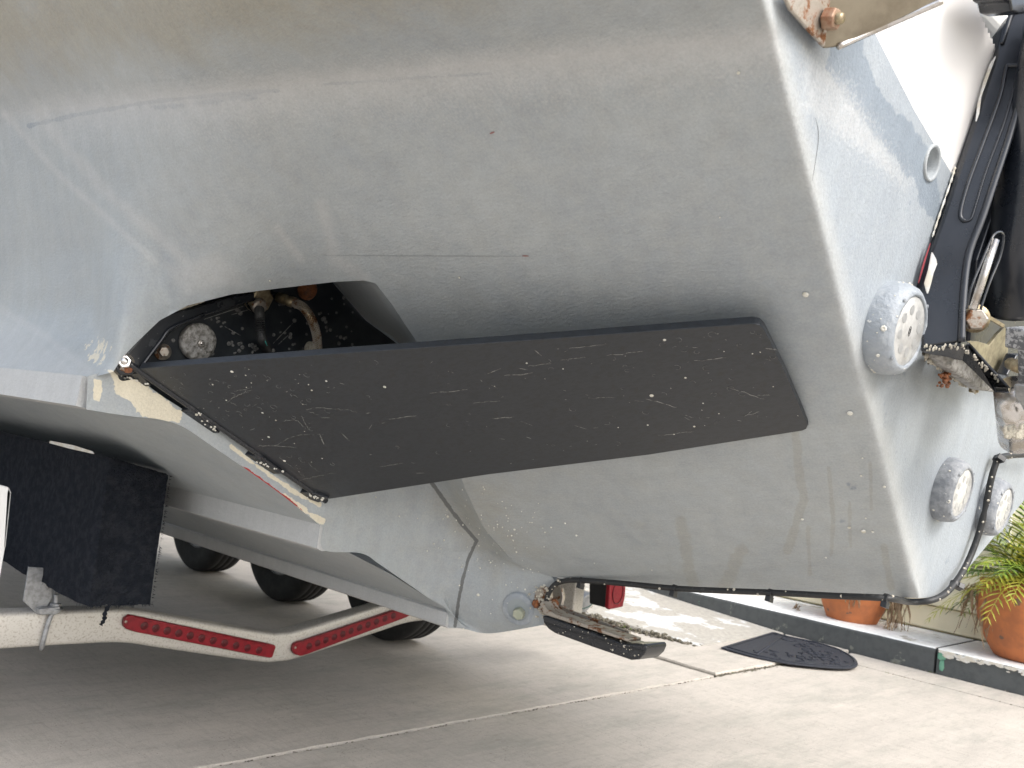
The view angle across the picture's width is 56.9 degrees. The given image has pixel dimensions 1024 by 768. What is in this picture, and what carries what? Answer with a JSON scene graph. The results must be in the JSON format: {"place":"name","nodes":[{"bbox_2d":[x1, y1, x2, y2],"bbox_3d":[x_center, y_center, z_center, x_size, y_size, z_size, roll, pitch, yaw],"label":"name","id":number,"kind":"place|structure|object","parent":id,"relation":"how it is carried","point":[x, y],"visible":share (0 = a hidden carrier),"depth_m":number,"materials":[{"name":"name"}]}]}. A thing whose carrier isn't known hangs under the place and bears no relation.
{"place":"outdoors","nodes":[
{"label":"outdoors","id":0,"kind":"place"},
{"bbox_2d":[0,533,1023,767],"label":"driveway","id":1,"kind":"structure","parent":0,"point":[542,696],"depth_m":3.65,"materials":[{"name":"concrete"}]},
{"bbox_2d":[0,431,624,661],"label":"boat trailer","id":2,"kind":"object","parent":1,"relation":"on","point":[80,525],"visible":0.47,"depth_m":2.69,"materials":[{"name":"metal"}]},
{"bbox_2d":[0,0,1023,659],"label":"motor boat","id":3,"kind":"object","parent":2,"relation":"on","point":[488,316],"visible":0.97,"depth_m":1.71,"materials":[{"name":"paint"}]},
{"bbox_2d":[917,14,1023,453],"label":"outboard motor","id":4,"kind":"object","parent":3,"relation":"attached to","point":[970,285],"visible":0.99,"depth_m":1.58,"materials":[{"name":"black metal"}]},
{"bbox_2d":[582,583,781,646],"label":"painted ramp","id":5,"kind":"structure","parent":1,"relation":"on","point":[647,612],"depth_m":5.85,"materials":[{"name":"white paint"}]},
{"bbox_2d":[721,632,857,668],"bbox_3d":[1.655,1.531,5.413,0.642,0.019,0.918,5,-4,34],"label":"doormat","id":6,"kind":"object","parent":1,"relation":"on","point":[779,648],"visible":1,"depth_m":5.34,"materials":[{"name":"rubber"}]},
{"bbox_2d":[936,640,1023,695],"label":"walk step","id":7,"kind":"object","parent":1,"relation":"on","point":[975,662],"visible":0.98,"depth_m":5.26,"materials":[{"name":"white paint"}]},
{"bbox_2d":[779,502,1023,641],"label":"house","id":8,"kind":"structure","parent":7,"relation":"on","point":[943,622],"depth_m":6.00,"materials":[{"name":"beige paint"}]},
{"bbox_2d":[925,501,1023,662],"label":"potted palm","id":9,"kind":"object","parent":7,"relation":"on","point":[999,603],"visible":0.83,"depth_m":5.29,"materials":[{"name":"plant"}]},
{"label":"ground","id":10,"kind":"structure","parent":0,"visible":0},
{"bbox_2d":[642,588,976,673],"bbox_3d":[-0.975,1.419,9.167,10.100,0.190,0.807,4,-5,43],"label":"walk step","id":11,"kind":"object","parent":10,"relation":"on","point":[914,647],"visible":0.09,"depth_m":5.92,"materials":[{"name":"white paint"}]},
{"bbox_2d":[793,598,910,631],"bbox_3d":[2.211,1.262,6.148,0.685,0.527,0.804,8,-4,-17],"label":"potted palm","id":12,"kind":"object","parent":11,"relation":"on","point":[865,612],"visible":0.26,"depth_m":5.96,"materials":[{"name":"ceramic"}]}
]}

